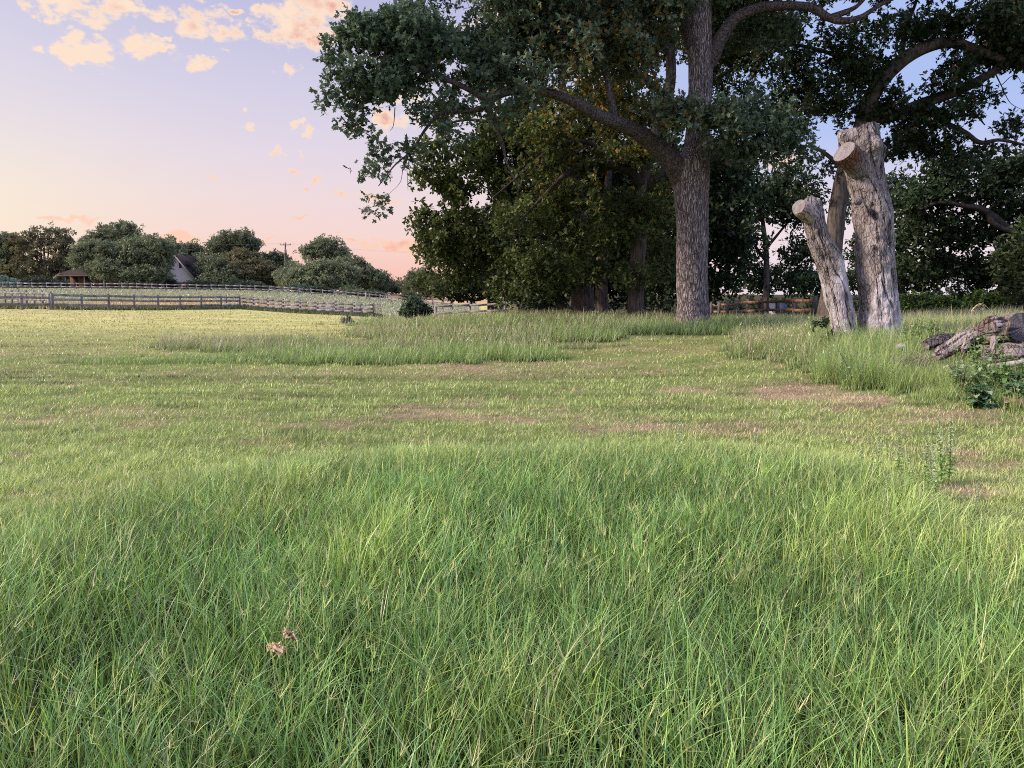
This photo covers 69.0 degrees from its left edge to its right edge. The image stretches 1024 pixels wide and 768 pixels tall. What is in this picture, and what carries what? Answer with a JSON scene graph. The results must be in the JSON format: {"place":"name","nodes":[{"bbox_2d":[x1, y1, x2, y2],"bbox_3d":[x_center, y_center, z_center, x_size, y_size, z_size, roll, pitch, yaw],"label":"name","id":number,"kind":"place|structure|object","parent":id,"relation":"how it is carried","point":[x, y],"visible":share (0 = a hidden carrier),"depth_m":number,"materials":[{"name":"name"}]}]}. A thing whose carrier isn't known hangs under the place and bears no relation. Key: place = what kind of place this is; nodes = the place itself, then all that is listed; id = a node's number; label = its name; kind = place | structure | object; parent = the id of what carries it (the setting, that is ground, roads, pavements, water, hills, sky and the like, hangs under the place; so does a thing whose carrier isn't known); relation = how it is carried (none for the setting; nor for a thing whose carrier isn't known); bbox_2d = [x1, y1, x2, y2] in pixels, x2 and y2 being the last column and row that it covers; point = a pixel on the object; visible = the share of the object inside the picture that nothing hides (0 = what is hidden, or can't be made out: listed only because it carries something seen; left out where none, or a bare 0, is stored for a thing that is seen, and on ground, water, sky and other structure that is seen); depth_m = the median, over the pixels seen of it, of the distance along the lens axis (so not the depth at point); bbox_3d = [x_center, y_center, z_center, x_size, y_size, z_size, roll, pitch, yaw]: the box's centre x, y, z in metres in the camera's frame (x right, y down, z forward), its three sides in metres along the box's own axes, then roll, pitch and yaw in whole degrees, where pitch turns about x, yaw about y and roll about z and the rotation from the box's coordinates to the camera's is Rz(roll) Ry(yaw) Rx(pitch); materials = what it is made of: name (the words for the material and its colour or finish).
{"place":"outdoors","nodes":[
{"label":"outdoors","id":0,"kind":"place"},
{"bbox_2d":[0,405,1023,767],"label":"tall grass","id":1,"kind":"structure","parent":0,"point":[436,489],"depth_m":3.41,"materials":[{"name":"plant"}]},
{"bbox_2d":[0,288,1023,767],"bbox_3d":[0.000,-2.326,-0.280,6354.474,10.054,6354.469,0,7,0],"label":"ground","id":2,"kind":"structure","parent":0,"point":[288,374],"depth_m":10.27,"materials":[{"name":"plant"}]},
{"bbox_2d":[0,275,20,287],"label":"shrub","id":3,"kind":"object","parent":2,"relation":"on","point":[10,280],"visible":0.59,"depth_m":148.19,"materials":[{"name":"green plant"}]},
{"bbox_2d":[0,231,21,280],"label":"distant tree","id":4,"kind":"object","parent":2,"relation":"on","point":[5,255],"visible":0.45,"depth_m":170.32,"materials":[{"name":"green plant"}]},
{"bbox_2d":[0,290,50,302],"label":"rail fence","id":5,"kind":"object","parent":2,"relation":"on","point":[33,292],"visible":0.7,"depth_m":68.29,"materials":[{"name":"wood"}]},
{"bbox_2d":[0,294,51,309],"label":"rail fence","id":6,"kind":"object","parent":2,"relation":"on","point":[21,297],"visible":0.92,"depth_m":59.19,"materials":[{"name":"wood"}]},
{"bbox_2d":[0,222,76,282],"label":"distant tree","id":7,"kind":"object","parent":2,"relation":"on","point":[32,257],"visible":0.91,"depth_m":168.61,"materials":[{"name":"green plant"}]},
{"bbox_2d":[18,275,74,287],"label":"shrub","id":8,"kind":"object","parent":2,"relation":"on","point":[37,279],"visible":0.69,"depth_m":153.23,"materials":[{"name":"green plant"}]},
{"bbox_2d":[47,256,72,284],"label":"distant tree","id":9,"kind":"object","parent":2,"relation":"on","point":[67,269],"visible":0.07,"depth_m":174.19,"materials":[{"name":"green plant"}]},
{"bbox_2d":[53,269,157,288],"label":"porch house","id":10,"kind":"structure","parent":2,"relation":"on","point":[78,276],"depth_m":163.63,"materials":[{"name":"brown"}]},
{"bbox_2d":[71,219,145,246],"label":"distant tree","id":11,"kind":"object","parent":2,"relation":"on","point":[110,233],"visible":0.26,"depth_m":184.68,"materials":[{"name":"green plant"}]},
{"bbox_2d":[64,232,177,288],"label":"distant tree","id":12,"kind":"object","parent":2,"relation":"on","point":[146,259],"visible":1,"depth_m":145.73,"materials":[{"name":"green plant"}]},
{"bbox_2d":[50,293,240,309],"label":"rail fence","id":13,"kind":"object","parent":2,"relation":"on","point":[133,301],"visible":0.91,"depth_m":68.41,"materials":[{"name":"wood"}]},
{"bbox_2d":[0,282,298,293],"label":"rail fence","id":14,"kind":"object","parent":2,"relation":"on","point":[136,286],"visible":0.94,"depth_m":135.78,"materials":[{"name":"wood"}]},
{"bbox_2d":[160,276,180,288],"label":"shrub","id":15,"kind":"object","parent":2,"relation":"on","point":[170,281],"visible":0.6,"depth_m":153.89,"materials":[{"name":"green plant"}]},
{"bbox_2d":[158,234,189,288],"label":"distant tree","id":16,"kind":"object","parent":2,"relation":"on","point":[180,249],"visible":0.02,"depth_m":181.07,"materials":[{"name":"green plant"}]},
{"bbox_2d":[161,255,199,288],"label":"gable house","id":17,"kind":"structure","parent":2,"relation":"on","point":[184,270],"depth_m":166.35,"materials":[{"name":"grey paint"}]},
{"bbox_2d":[179,238,205,255],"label":"distant tree","id":18,"kind":"object","parent":2,"relation":"on","point":[192,247],"visible":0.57,"depth_m":191.08,"materials":[{"name":"green plant"}]},
{"bbox_2d":[181,279,223,289],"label":"shrub","id":19,"kind":"object","parent":2,"relation":"on","point":[201,282],"visible":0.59,"depth_m":148.35,"materials":[{"name":"green plant"}]},
{"bbox_2d":[191,251,244,264],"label":"distant tree","id":20,"kind":"object","parent":2,"relation":"on","point":[197,256],"visible":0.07,"depth_m":174.95,"materials":[{"name":"green plant"}]},
{"bbox_2d":[191,253,246,289],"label":"distant tree","id":21,"kind":"object","parent":2,"relation":"on","point":[208,269],"visible":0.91,"depth_m":166.57,"materials":[{"name":"green plant"}]},
{"bbox_2d":[203,226,265,255],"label":"distant tree","id":22,"kind":"object","parent":2,"relation":"on","point":[223,241],"visible":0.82,"depth_m":175.67,"materials":[{"name":"green plant"}]},
{"bbox_2d":[0,287,479,316],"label":"paddock grass","id":23,"kind":"structure","parent":2,"relation":"on","point":[392,307],"depth_m":115.88,"materials":[{"name":"plant"}]},
{"bbox_2d":[225,279,268,290],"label":"shrub","id":24,"kind":"object","parent":2,"relation":"on","point":[247,282],"visible":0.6,"depth_m":150.31,"materials":[{"name":"green plant"}]},
{"bbox_2d":[219,246,281,283],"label":"distant tree","id":25,"kind":"object","parent":2,"relation":"on","point":[256,266],"visible":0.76,"depth_m":170.45,"materials":[{"name":"green plant"}]},
{"bbox_2d":[252,248,292,290],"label":"distant tree","id":26,"kind":"object","parent":2,"relation":"on","point":[276,257],"visible":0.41,"depth_m":180.47,"materials":[{"name":"green plant"}]},
{"bbox_2d":[266,641,286,757],"bbox_3d":[-0.746,1.070,2.393,0.068,0.511,0.047,0,7,0],"label":"dried seed head","id":27,"kind":"object","parent":2,"relation":"on","point":[278,649],"visible":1,"depth_m":2.36},
{"bbox_2d":[271,258,299,288],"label":"distant tree","id":28,"kind":"object","parent":2,"relation":"on","point":[281,272],"visible":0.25,"depth_m":165.88,"materials":[{"name":"green plant"}]},
{"bbox_2d":[281,627,297,757],"bbox_3d":[-0.719,1.052,2.443,0.058,0.535,0.042,0,7,0],"label":"dried seed head","id":29,"kind":"object","parent":2,"relation":"on","point":[289,634],"visible":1,"depth_m":2.42},
{"bbox_2d":[286,282,311,293],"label":"shrub","id":30,"kind":"object","parent":2,"relation":"on","point":[303,286],"visible":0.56,"depth_m":153.00,"materials":[{"name":"green plant"}]},
{"bbox_2d":[225,295,374,313],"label":"rail fence","id":31,"kind":"object","parent":2,"relation":"on","point":[317,306],"visible":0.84,"depth_m":74.54,"materials":[{"name":"wood"}]},
{"bbox_2d":[280,255,362,293],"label":"distant tree","id":32,"kind":"object","parent":2,"relation":"on","point":[338,272],"visible":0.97,"depth_m":160.88,"materials":[{"name":"green plant"}]},
{"bbox_2d":[309,283,333,293],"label":"shrub","id":33,"kind":"object","parent":2,"relation":"on","point":[318,287],"visible":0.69,"depth_m":153.97,"materials":[{"name":"green plant"}]},
{"bbox_2d":[293,233,352,261],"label":"distant tree","id":34,"kind":"object","parent":2,"relation":"on","point":[313,252],"visible":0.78,"depth_m":185.81,"materials":[{"name":"green plant"}]},
{"bbox_2d":[329,252,371,293],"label":"distant tree","id":35,"kind":"object","parent":2,"relation":"on","point":[348,255],"visible":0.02,"depth_m":184.45,"materials":[{"name":"green plant"}]},
{"bbox_2d":[339,285,368,295],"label":"shrub","id":36,"kind":"object","parent":2,"relation":"on","point":[353,287],"visible":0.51,"depth_m":156.47,"materials":[{"name":"green plant"}]},
{"bbox_2d":[270,285,447,303],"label":"rail fence","id":37,"kind":"object","parent":2,"relation":"on","point":[387,293],"visible":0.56,"depth_m":152.93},
{"bbox_2d":[345,254,385,288],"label":"distant tree","id":38,"kind":"object","parent":2,"relation":"on","point":[372,276],"visible":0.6,"depth_m":181.59,"materials":[{"name":"green plant"}]},
{"bbox_2d":[299,288,452,309],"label":"rail fence","id":39,"kind":"object","parent":2,"relation":"on","point":[380,295],"visible":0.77,"depth_m":130.63,"materials":[{"name":"wood"}]},
{"bbox_2d":[366,288,386,297],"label":"shrub","id":40,"kind":"object","parent":2,"relation":"on","point":[379,293],"visible":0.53,"depth_m":160.43,"materials":[{"name":"green plant"}]},
{"bbox_2d":[364,269,399,294],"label":"distant tree","id":41,"kind":"object","parent":2,"relation":"on","point":[388,285],"visible":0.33,"depth_m":197.17,"materials":[{"name":"green plant"}]},
{"bbox_2d":[399,290,425,301],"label":"shrub","id":42,"kind":"object","parent":2,"relation":"on","point":[408,293],"visible":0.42,"depth_m":148.22,"materials":[{"name":"green plant"}]},
{"bbox_2d":[397,295,433,318],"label":"round bush","id":43,"kind":"object","parent":2,"relation":"on","point":[412,305],"visible":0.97,"depth_m":51.45,"materials":[{"name":"green plant"}]},
{"bbox_2d":[395,265,444,299],"bbox_3d":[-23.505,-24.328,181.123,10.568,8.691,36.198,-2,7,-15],"label":"distant tree","id":44,"kind":"object","parent":2,"relation":"on","point":[406,282],"visible":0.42,"depth_m":167.72,"materials":[{"name":"green plant"}]},
{"bbox_2d":[434,302,505,314],"bbox_3d":[-2.783,-4.550,49.287,4.888,1.806,0.194,1,7,12],"label":"rail fence","id":45,"kind":"object","parent":2,"relation":"on","point":[469,305],"visible":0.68,"depth_m":49.19,"materials":[{"name":"wood"}]},
{"bbox_2d":[412,197,568,313],"bbox_3d":[-0.817,-9.773,58.513,14.400,10.316,7.913,-4,8,-32],"label":"live oak","id":46,"kind":"object","parent":2,"relation":"on","point":[426,280],"visible":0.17,"depth_m":55.73,"materials":[{"name":"green plant"}]},
{"bbox_2d":[0,303,1023,422],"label":"meadow grass","id":47,"kind":"structure","parent":2,"relation":"on","point":[802,338],"depth_m":18.69,"materials":[{"name":"plant"}]},
{"bbox_2d":[921,333,980,352],"bbox_3d":[7.875,-0.730,13.404,1.015,0.362,0.333,0,7,0],"label":"grey log","id":48,"kind":"object","parent":47,"relation":"on","point":[935,341],"visible":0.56,"depth_m":13.31,"materials":[{"name":"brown wood"}]},
{"bbox_2d":[975,313,1023,344],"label":"log","id":49,"kind":"object","parent":48,"relation":"on","point":[1014,327],"visible":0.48,"depth_m":12.01,"materials":[{"name":"grey wood"}]},
{"bbox_2d":[978,342,1023,362],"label":"log","id":50,"kind":"object","parent":47,"relation":"on","point":[1017,349],"visible":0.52,"depth_m":11.73,"materials":[{"name":"grey wood"}]},
{"bbox_2d":[931,315,1005,359],"bbox_3d":[7.371,-0.744,12.047,1.006,0.751,0.351,4,8,28],"label":"branch log","id":51,"kind":"object","parent":50,"relation":"on","point":[994,324],"visible":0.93,"depth_m":11.97,"materials":[{"name":"grey wood"}]},
{"bbox_2d":[961,338,970,351],"bbox_3d":[7.270,-0.624,11.934,0.170,0.241,0.098,-4,8,-30],"label":"split piece","id":52,"kind":"object","parent":51,"relation":"on","point":[964,347],"visible":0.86,"depth_m":11.90,"materials":[{"name":"brown wood"}]},
{"bbox_2d":[990,335,996,350],"bbox_3d":[7.661,-0.681,11.851,0.100,0.316,0.096,-6,9,-43],"label":"split piece","id":53,"kind":"object","parent":50,"relation":"on","point":[993,340],"visible":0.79,"depth_m":11.82,"materials":[{"name":"brown wood"}]},
{"bbox_2d":[987,359,1023,368],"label":"loose board","id":54,"kind":"object","parent":47,"relation":"on","point":[1017,362],"visible":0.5,"depth_m":11.35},
{"bbox_2d":[401,70,628,314],"bbox_3d":[-0.048,-8.768,32.788,9.715,12.234,7.369,-2,7,-15],"label":"oak tree","id":55,"kind":"object","parent":2,"relation":"on","point":[451,186],"visible":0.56,"depth_m":32.62,"materials":[{"name":"green plant"}]},
{"bbox_2d":[498,293,539,312],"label":"undergrowth","id":56,"kind":"object","parent":2,"relation":"on","point":[515,303],"visible":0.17,"depth_m":65.56,"materials":[{"name":"green plant"}]},
{"bbox_2d":[519,299,570,311],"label":"undergrowth","id":57,"kind":"object","parent":2,"relation":"on","point":[539,308],"visible":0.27,"depth_m":63.13,"materials":[{"name":"green plant"}]},
{"bbox_2d":[490,172,669,310],"bbox_3d":[4.988,-10.266,51.803,13.699,11.373,8.724,0,7,0],"label":"shade tree","id":58,"kind":"object","parent":2,"relation":"on","point":[613,292],"visible":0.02,"depth_m":51.54,"materials":[{"name":"green plant"}]},
{"bbox_2d":[514,72,680,313],"bbox_3d":[4.746,-9.681,38.044,10.364,12.947,5.440,0,7,0],"label":"oak tree","id":59,"kind":"object","parent":2,"relation":"on","point":[601,291],"visible":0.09,"depth_m":37.51,"materials":[{"name":"green plant"}]},
{"bbox_2d":[308,0,892,327],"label":"oak tree","id":60,"kind":"object","parent":2,"relation":"on","point":[495,55],"visible":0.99,"depth_m":21.17,"materials":[{"name":"green plant"}]},
{"bbox_2d":[594,296,648,311],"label":"undergrowth","id":61,"kind":"object","parent":2,"relation":"on","point":[617,308],"visible":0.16,"depth_m":59.46,"materials":[{"name":"green plant"}]},
{"bbox_2d":[483,0,781,315],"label":"oak tree","id":62,"kind":"object","parent":2,"relation":"on","point":[639,222],"visible":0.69,"depth_m":28.56,"materials":[{"name":"green plant"}]},
{"bbox_2d":[627,293,676,313],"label":"undergrowth","id":63,"kind":"object","parent":2,"relation":"on","point":[667,307],"visible":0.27,"depth_m":59.12,"materials":[{"name":"green plant"}]},
{"bbox_2d":[674,417,684,457],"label":"weed stalk","id":64,"kind":"object","parent":2,"relation":"on","point":[678,434],"visible":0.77,"depth_m":7.07,"materials":[{"name":"green plant"}]},
{"bbox_2d":[613,127,775,309],"bbox_3d":[10.724,-9.692,45.192,9.595,11.872,7.518,-2,7,-13],"label":"shade tree","id":65,"kind":"object","parent":2,"relation":"on","point":[730,240],"visible":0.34,"depth_m":44.06,"materials":[{"name":"green plant"}]},
{"bbox_2d":[709,297,744,314],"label":"undergrowth","id":66,"kind":"object","parent":2,"relation":"on","point":[740,307],"visible":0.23,"depth_m":77.21,"materials":[{"name":"green plant"}]},
{"bbox_2d":[730,294,788,314],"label":"undergrowth","id":67,"kind":"object","parent":2,"relation":"on","point":[750,297],"visible":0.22,"depth_m":78.83,"materials":[{"name":"green plant"}]},
{"bbox_2d":[710,296,817,315],"bbox_3d":[16.544,-5.005,51.771,0.672,2.268,20.212,0,7,-1],"label":"rail fence","id":68,"kind":"object","parent":2,"relation":"on","point":[777,301],"visible":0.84,"depth_m":47.72,"materials":[{"name":"wood"}]},
{"bbox_2d":[711,159,829,313],"bbox_3d":[23.208,-12.691,66.196,13.267,14.210,8.922,-3,8,-26],"label":"shade tree","id":69,"kind":"object","parent":2,"relation":"on","point":[802,280],"visible":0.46,"depth_m":64.84,"materials":[{"name":"green plant"}]},
{"bbox_2d":[769,303,790,314],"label":"shed","id":70,"kind":"structure","parent":2,"relation":"on","point":[772,305],"depth_m":72.34,"materials":[{"name":"grey paint"}]},
{"bbox_2d":[773,289,819,314],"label":"undergrowth","id":71,"kind":"object","parent":2,"relation":"on","point":[807,304],"visible":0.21,"depth_m":77.59,"materials":[{"name":"green plant"}]},
{"bbox_2d":[810,316,840,338],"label":"shrub","id":72,"kind":"object","parent":2,"relation":"on","point":[824,322],"visible":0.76,"depth_m":16.15,"materials":[{"name":"green plant"}]},
{"bbox_2d":[792,196,860,343],"bbox_3d":[6.884,-2.406,16.293,1.774,3.384,0.659,-1,7,-5],"label":"leaning stump","id":73,"kind":"object","parent":2,"relation":"on","point":[826,253],"visible":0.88,"depth_m":16.10,"materials":[{"name":"grey wood"}]},
{"bbox_2d":[835,342,876,382],"bbox_3d":[5.547,-0.301,12.279,0.567,0.743,0.694,0,7,0],"label":"clump","id":74,"kind":"object","parent":2,"relation":"on","point":[865,360],"visible":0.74,"depth_m":12.28,"materials":[{"name":"green plant"}]},
{"bbox_2d":[710,0,1023,318],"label":"oak tree","id":75,"kind":"object","parent":2,"relation":"on","point":[997,27],"visible":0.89,"depth_m":26.40,"materials":[{"name":"green plant"}]},
{"bbox_2d":[833,121,901,338],"bbox_3d":[7.761,-3.203,16.277,1.890,4.802,1.054,-1,7,-7],"label":"tall stump","id":76,"kind":"object","parent":2,"relation":"on","point":[859,155],"visible":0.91,"depth_m":16.01,"materials":[{"name":"grey wood"}]},
{"bbox_2d":[874,436,882,473],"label":"weed stalk","id":77,"kind":"object","parent":2,"relation":"on","point":[879,449],"visible":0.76,"depth_m":6.42,"materials":[{"name":"green plant"}]},
{"bbox_2d":[842,162,928,303],"bbox_3d":[25.136,-9.406,50.132,4.753,10.272,6.679,-3,8,-25],"label":"shade tree","id":78,"kind":"object","parent":2,"relation":"on","point":[851,274],"visible":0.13,"depth_m":49.35,"materials":[{"name":"green plant"}]},
{"bbox_2d":[894,429,903,474],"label":"weed stalk","id":79,"kind":"object","parent":2,"relation":"on","point":[899,460],"visible":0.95,"depth_m":6.50,"materials":[{"name":"green plant"}]},
{"bbox_2d":[868,347,946,372],"bbox_3d":[6.843,-0.355,12.856,1.353,0.542,0.491,0,7,0],"label":"twig tangle","id":80,"kind":"object","parent":2,"relation":"on","point":[917,357],"visible":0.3,"depth_m":12.84,"materials":[{"name":"wood"}]},
{"bbox_2d":[905,446,914,483],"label":"weed stalk","id":81,"kind":"object","parent":2,"relation":"on","point":[908,459],"visible":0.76,"depth_m":6.13,"materials":[{"name":"green plant"}]},
{"bbox_2d":[908,313,936,343],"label":"broadleaf weed","id":82,"kind":"object","parent":2,"relation":"on","point":[922,324],"visible":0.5,"depth_m":14.78,"materials":[{"name":"green plant"}]},
{"bbox_2d":[919,431,931,480],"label":"weed stalk","id":83,"kind":"object","parent":2,"relation":"on","point":[926,459],"visible":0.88,"depth_m":6.34,"materials":[{"name":"green plant"}]},
{"bbox_2d":[922,444,934,489],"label":"weed stalk","id":84,"kind":"object","parent":2,"relation":"on","point":[930,469],"visible":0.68,"depth_m":5.93,"materials":[{"name":"green plant"}]},
{"bbox_2d":[899,289,958,315],"bbox_3d":[20.904,-3.881,37.796,3.716,1.916,1.485,0,7,0],"label":"hedge","id":85,"kind":"object","parent":2,"relation":"on","point":[941,302],"visible":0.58,"depth_m":37.61,"materials":[{"name":"green plant"}]},
{"bbox_2d":[929,449,942,497],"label":"weed stalk","id":86,"kind":"object","parent":2,"relation":"on","point":[935,479],"visible":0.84,"depth_m":5.71,"materials":[{"name":"green plant"}]},
{"bbox_2d":[924,325,957,336],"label":"broadleaf weed","id":87,"kind":"object","parent":2,"relation":"on","point":[940,332],"visible":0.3,"depth_m":14.44,"materials":[{"name":"green plant"}]},
{"bbox_2d":[934,415,949,485],"bbox_3d":[3.598,0.556,6.267,0.143,0.620,0.137,-3,6,34],"label":"weed stalk","id":88,"kind":"object","parent":2,"relation":"on","point":[940,456],"visible":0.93,"depth_m":6.26,"materials":[{"name":"green plant"}]},
{"bbox_2d":[922,279,971,309],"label":"undergrowth","id":89,"kind":"object","parent":2,"relation":"on","point":[948,290],"visible":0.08,"depth_m":55.17,"materials":[{"name":"green plant"}]},
{"bbox_2d":[943,415,956,481],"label":"weed stalk","id":90,"kind":"object","parent":2,"relation":"on","point":[949,460],"visible":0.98,"depth_m":6.38,"materials":[{"name":"green plant"}]},
{"bbox_2d":[888,144,1023,305],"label":"shade tree","id":91,"kind":"object","parent":2,"relation":"on","point":[996,180],"visible":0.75,"depth_m":42.23,"materials":[{"name":"green plant"}]},
{"bbox_2d":[942,353,991,396],"bbox_3d":[6.636,-0.117,10.883,0.577,0.719,0.466,5,9,37],"label":"broadleaf weed","id":92,"kind":"object","parent":2,"relation":"on","point":[955,372],"visible":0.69,"depth_m":10.87,"materials":[{"name":"green plant"}]},
{"bbox_2d":[971,481,979,522],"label":"weed stalk","id":93,"kind":"object","parent":2,"relation":"on","point":[976,496],"visible":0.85,"depth_m":5.24,"materials":[{"name":"green plant"}]},
{"bbox_2d":[961,381,995,409],"bbox_3d":[6.169,0.182,9.838,0.435,0.434,0.426,0,7,0],"label":"broadleaf weed","id":94,"kind":"object","parent":2,"relation":"on","point":[978,399],"visible":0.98,"depth_m":9.77,"materials":[{"name":"green plant"}]},
{"bbox_2d":[950,328,1008,386],"bbox_3d":[6.893,-0.317,11.041,0.777,1.028,0.520,5,9,38],"label":"broadleaf weed","id":95,"kind":"object","parent":2,"relation":"on","point":[976,352],"visible":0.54,"depth_m":11.03,"materials":[{"name":"green plant"}]},
{"bbox_2d":[949,288,1016,311],"bbox_3d":[23.683,-3.851,37.762,3.608,2.011,1.627,0,7,0],"label":"hedge","id":96,"kind":"object","parent":2,"relation":"on","point":[987,300],"visible":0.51,"depth_m":37.53,"materials":[{"name":"green plant"}]},
{"bbox_2d":[974,361,1018,396],"bbox_3d":[6.814,-0.038,10.464,0.500,0.610,0.467,0,7,0],"label":"broadleaf weed","id":97,"kind":"object","parent":2,"relation":"on","point":[994,375],"visible":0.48,"depth_m":10.41,"materials":[{"name":"green plant"}]},
{"bbox_2d":[980,213,1023,310],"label":"shade tree","id":98,"kind":"object","parent":2,"relation":"on","point":[1011,258],"visible":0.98,"depth_m":35.32,"materials":[{"name":"green plant"}]},
{"bbox_2d":[990,351,1023,394],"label":"broadleaf weed","id":99,"kind":"object","parent":2,"relation":"on","point":[1002,366],"visible":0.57,"depth_m":10.23,"materials":[{"name":"green plant"}]},
{"bbox_2d":[996,381,1023,410],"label":"broadleaf weed","id":100,"kind":"object","parent":2,"relation":"on","point":[1008,385],"visible":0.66,"depth_m":9.68,"materials":[{"name":"green plant"}]},
{"bbox_2d":[1003,395,1023,408],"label":"brown stone","id":101,"kind":"object","parent":2,"relation":"on","point":[1018,399],"visible":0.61,"depth_m":9.62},
{"bbox_2d":[0,0,1023,294],"label":"sky","id":102,"kind":"structure","parent":0,"point":[187,120],"materials":[{"name":"blue"}]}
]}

